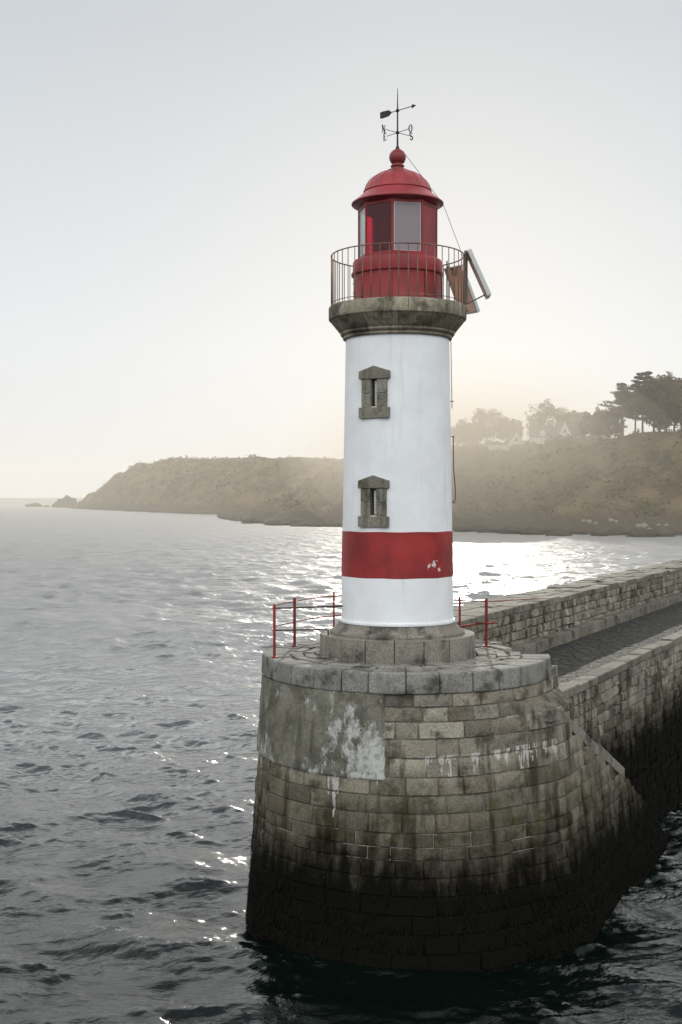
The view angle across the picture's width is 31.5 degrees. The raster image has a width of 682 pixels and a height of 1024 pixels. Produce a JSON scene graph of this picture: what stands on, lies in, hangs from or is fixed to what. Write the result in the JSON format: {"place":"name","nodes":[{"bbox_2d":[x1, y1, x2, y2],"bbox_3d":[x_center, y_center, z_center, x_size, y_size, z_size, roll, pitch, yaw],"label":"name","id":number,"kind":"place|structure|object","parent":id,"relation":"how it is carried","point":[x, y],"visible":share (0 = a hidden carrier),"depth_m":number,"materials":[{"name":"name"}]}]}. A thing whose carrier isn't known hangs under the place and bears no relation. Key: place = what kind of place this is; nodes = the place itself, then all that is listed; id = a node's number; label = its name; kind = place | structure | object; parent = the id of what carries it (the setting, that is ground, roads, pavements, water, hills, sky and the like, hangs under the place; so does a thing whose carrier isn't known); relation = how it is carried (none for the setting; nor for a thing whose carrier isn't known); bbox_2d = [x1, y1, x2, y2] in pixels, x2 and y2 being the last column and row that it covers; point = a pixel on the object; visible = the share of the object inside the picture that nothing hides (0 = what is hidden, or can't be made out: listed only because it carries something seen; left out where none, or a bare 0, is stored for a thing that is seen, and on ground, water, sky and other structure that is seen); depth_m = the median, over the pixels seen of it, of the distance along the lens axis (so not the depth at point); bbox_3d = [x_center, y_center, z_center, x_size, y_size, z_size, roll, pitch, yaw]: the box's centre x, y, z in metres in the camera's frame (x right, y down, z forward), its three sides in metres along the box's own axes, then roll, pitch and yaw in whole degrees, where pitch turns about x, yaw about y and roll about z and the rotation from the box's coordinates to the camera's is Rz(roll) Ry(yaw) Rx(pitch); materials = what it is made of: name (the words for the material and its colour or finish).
{"place":"outdoors","nodes":[
{"label":"outdoors","id":0,"kind":"place"},
{"bbox_2d":[65,456,342,514],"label":"headland","id":1,"kind":"structure","parent":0,"point":[202,495],"depth_m":709.67,"materials":[{"name":"green plant"}]},
{"bbox_2d":[97,454,343,490],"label":"headland scrub","id":2,"kind":"object","parent":1,"relation":"on","point":[229,462],"visible":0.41,"depth_m":743.01,"materials":[{"name":"green plant"}]},
{"bbox_2d":[0,498,681,1023],"bbox_3d":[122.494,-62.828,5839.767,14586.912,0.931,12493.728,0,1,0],"label":"sea","id":3,"kind":"structure","parent":0,"point":[134,646],"depth_m":37.16,"materials":[{"name":"grey liquid"}]},
{"bbox_2d":[25,503,42,506],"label":"rock","id":4,"kind":"object","parent":3,"relation":"in","point":[34,505],"visible":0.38,"depth_m":1117.32,"materials":[{"name":"grey stone"}]},
{"bbox_2d":[54,495,76,506],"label":"rock","id":5,"kind":"object","parent":3,"relation":"in","point":[66,501],"visible":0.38,"depth_m":1053.99,"materials":[{"name":"grey stone"}]},
{"bbox_2d":[242,517,258,523],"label":"rock","id":6,"kind":"object","parent":3,"relation":"in","point":[249,520],"visible":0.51,"depth_m":413.53,"materials":[{"name":"grey stone"}]},
{"bbox_2d":[265,520,290,525],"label":"rock","id":7,"kind":"object","parent":3,"relation":"in","point":[276,522],"visible":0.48,"depth_m":384.69,"materials":[{"name":"grey stone"}]},
{"bbox_2d":[285,519,300,523],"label":"rock","id":8,"kind":"object","parent":3,"relation":"in","point":[292,521],"visible":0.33,"depth_m":388.63,"materials":[{"name":"grey stone"}]},
{"bbox_2d":[290,523,310,526],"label":"rock","id":9,"kind":"object","parent":3,"relation":"in","point":[301,525],"visible":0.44,"depth_m":370.32,"materials":[{"name":"grey stone"}]},
{"bbox_2d":[308,522,325,526],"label":"rock","id":10,"kind":"object","parent":3,"relation":"in","point":[316,524],"visible":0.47,"depth_m":367.65,"materials":[{"name":"grey stone"}]},
{"bbox_2d":[323,523,341,526],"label":"rock","id":11,"kind":"object","parent":3,"relation":"in","point":[334,525],"visible":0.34,"depth_m":367.94,"materials":[{"name":"grey stone"}]},
{"bbox_2d":[245,639,667,972],"bbox_3d":[3.764,6.083,26.817,11.852,6.178,7.109,0,1,-17],"label":"pier head","id":12,"kind":"object","parent":3,"relation":"in","point":[486,809],"visible":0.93,"depth_m":23.42},
{"bbox_2d":[271,592,538,657],"bbox_3d":[1.076,2.466,27.788,6.693,1.145,3.000,0,1,-25],"label":"red handrail","id":13,"kind":"object","parent":12,"relation":"on","point":[294,607],"visible":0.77,"depth_m":27.20,"materials":[{"name":"metal"}]},
{"bbox_2d":[320,88,490,664],"bbox_3d":[1.367,-2.965,25.968,3.640,12.190,3.320,0,1,0],"label":"lighthouse","id":14,"kind":"object","parent":12,"relation":"on","point":[397,321],"visible":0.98,"depth_m":25.02,"materials":[{"name":"paint"}]},
{"bbox_2d":[358,475,389,526],"bbox_3d":[0.737,-0.223,25.091,0.680,1.068,0.398,0,1,27],"label":"window","id":15,"kind":"structure","parent":14,"relation":"in","point":[373,514],"depth_m":24.93,"materials":[{"name":"stone"}]},
{"bbox_2d":[359,366,390,418],"bbox_3d":[0.754,-2.478,25.096,0.680,1.078,0.398,0,1,27],"label":"window","id":16,"kind":"structure","parent":14,"relation":"in","point":[374,380],"depth_m":24.93,"materials":[{"name":"stone"}]},
{"bbox_2d":[454,527,469,531],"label":"rock","id":17,"kind":"object","parent":3,"relation":"in","point":[462,529],"visible":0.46,"depth_m":313.50,"materials":[{"name":"grey stone"}]},
{"bbox_2d":[470,525,483,531],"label":"rock","id":18,"kind":"object","parent":3,"relation":"in","point":[475,528],"visible":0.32,"depth_m":313.82,"materials":[{"name":"grey stone"}]},
{"bbox_2d":[477,527,501,532],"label":"rock","id":19,"kind":"object","parent":3,"relation":"in","point":[489,530],"visible":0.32,"depth_m":307.17,"materials":[{"name":"grey stone"}]},
{"bbox_2d":[496,526,523,533],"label":"rock","id":20,"kind":"object","parent":3,"relation":"in","point":[510,530],"visible":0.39,"depth_m":295.27,"materials":[{"name":"grey stone"}]},
{"bbox_2d":[519,527,543,534],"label":"rock","id":21,"kind":"object","parent":3,"relation":"in","point":[531,531],"visible":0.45,"depth_m":289.34,"materials":[{"name":"grey stone"}]},
{"bbox_2d":[544,531,572,535],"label":"rock","id":22,"kind":"object","parent":3,"relation":"in","point":[557,533],"visible":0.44,"depth_m":279.93,"materials":[{"name":"grey stone"}]},
{"bbox_2d":[453,559,681,821],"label":"stone pier","id":23,"kind":"structure","parent":3,"relation":"in","point":[610,644],"depth_m":33.57,"materials":[{"name":"stone"}]},
{"bbox_2d":[567,529,591,534],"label":"rock","id":24,"kind":"object","parent":3,"relation":"in","point":[580,532],"visible":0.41,"depth_m":292.23,"materials":[{"name":"grey stone"}]},
{"bbox_2d":[590,530,610,535],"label":"rock","id":25,"kind":"object","parent":3,"relation":"in","point":[598,533],"visible":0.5,"depth_m":279.85,"materials":[{"name":"grey stone"}]},
{"bbox_2d":[606,525,630,535],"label":"rock","id":26,"kind":"object","parent":3,"relation":"in","point":[618,530],"visible":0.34,"depth_m":285.79,"materials":[{"name":"grey stone"}]},
{"bbox_2d":[625,528,657,536],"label":"rock","id":27,"kind":"object","parent":3,"relation":"in","point":[638,532],"visible":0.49,"depth_m":273.09,"materials":[{"name":"grey stone"}]},
{"bbox_2d":[656,531,675,536],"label":"rock","id":28,"kind":"object","parent":3,"relation":"in","point":[662,534],"visible":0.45,"depth_m":274.39,"materials":[{"name":"grey stone"}]},
{"bbox_2d":[0,0,681,497],"label":"sky","id":29,"kind":"structure","parent":0,"point":[180,180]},
{"bbox_2d":[217,431,681,535],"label":"hill","id":30,"kind":"structure","parent":0,"point":[622,511],"depth_m":342.00,"materials":[{"name":"green plant"}]},
{"bbox_2d":[451,418,485,446],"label":"broadleaf tree","id":31,"kind":"object","parent":30,"relation":"on","point":[463,433],"visible":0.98,"depth_m":428.03,"materials":[{"name":"green plant"}]},
{"bbox_2d":[262,427,681,518],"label":"hillside scrub","id":32,"kind":"object","parent":30,"relation":"on","point":[465,445],"visible":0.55,"depth_m":357.26,"materials":[{"name":"green plant"}]},
{"bbox_2d":[465,408,507,443],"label":"broadleaf tree","id":33,"kind":"object","parent":30,"relation":"on","point":[480,417],"visible":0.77,"depth_m":428.85,"materials":[{"name":"green plant"}]},
{"bbox_2d":[485,431,524,451],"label":"white house","id":34,"kind":"structure","parent":30,"relation":"on","point":[513,438],"depth_m":391.80,"materials":[{"name":"paint"}]},
{"bbox_2d":[492,417,523,439],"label":"broadleaf tree","id":35,"kind":"object","parent":30,"relation":"on","point":[513,424],"visible":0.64,"depth_m":419.14,"materials":[{"name":"green plant"}]},
{"bbox_2d":[529,422,555,444],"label":"white house","id":36,"kind":"structure","parent":30,"relation":"on","point":[539,434],"depth_m":387.70,"materials":[{"name":"paint"}]},
{"bbox_2d":[524,399,576,435],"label":"broadleaf tree","id":37,"kind":"object","parent":30,"relation":"on","point":[541,418],"visible":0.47,"depth_m":408.58,"materials":[{"name":"green plant"}]},
{"bbox_2d":[553,419,571,438],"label":"white house","id":38,"kind":"structure","parent":30,"relation":"on","point":[562,429],"depth_m":394.62,"materials":[{"name":"paint"}]},
{"bbox_2d":[556,410,588,437],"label":"broadleaf tree","id":39,"kind":"object","parent":30,"relation":"on","point":[573,415],"visible":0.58,"depth_m":403.07,"materials":[{"name":"green plant"}]},
{"bbox_2d":[578,410,605,435],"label":"broadleaf tree","id":40,"kind":"object","parent":30,"relation":"on","point":[587,416],"visible":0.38,"depth_m":374.45,"materials":[{"name":"green plant"}]},
{"bbox_2d":[592,407,627,437],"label":"broadleaf tree","id":41,"kind":"object","parent":30,"relation":"on","point":[607,429],"visible":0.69,"depth_m":366.46,"materials":[{"name":"green plant"}]},
{"bbox_2d":[598,382,639,433],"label":"pine tree","id":42,"kind":"object","parent":30,"relation":"on","point":[628,409],"visible":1,"depth_m":350.30,"materials":[{"name":"green plant"}]},
{"bbox_2d":[614,383,649,431],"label":"pine tree","id":43,"kind":"object","parent":30,"relation":"on","point":[637,417],"visible":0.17,"depth_m":355.45,"materials":[{"name":"green plant"}]},
{"bbox_2d":[626,371,658,431],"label":"pine tree","id":44,"kind":"object","parent":30,"relation":"on","point":[644,377],"visible":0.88,"depth_m":348.48,"materials":[{"name":"green plant"}]},
{"bbox_2d":[639,523,647,527],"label":"boulder","id":45,"kind":"object","parent":30,"relation":"on","point":[644,525],"visible":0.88,"depth_m":295.17,"materials":[{"name":"grey stone"}]},
{"bbox_2d":[628,376,672,430],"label":"pine tree","id":46,"kind":"object","parent":30,"relation":"on","point":[644,399],"visible":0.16,"depth_m":349.01,"materials":[{"name":"green plant"}]},
{"bbox_2d":[641,400,677,431],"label":"broadleaf tree","id":47,"kind":"object","parent":30,"relation":"on","point":[665,413],"visible":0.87,"depth_m":343.81,"materials":[{"name":"green plant"}]},
{"bbox_2d":[638,371,681,430],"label":"pine tree","id":48,"kind":"object","parent":30,"relation":"on","point":[664,389],"visible":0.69,"depth_m":346.12,"materials":[{"name":"green plant"}]},
{"bbox_2d":[650,393,681,431],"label":"broadleaf tree","id":49,"kind":"object","parent":30,"relation":"on","point":[677,404],"visible":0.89,"depth_m":342.78,"materials":[{"name":"green plant"}]},
{"bbox_2d":[668,373,681,429],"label":"pine tree","id":50,"kind":"object","parent":30,"relation":"on","point":[674,383],"visible":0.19,"depth_m":349.57,"materials":[{"name":"green plant"}]}
]}

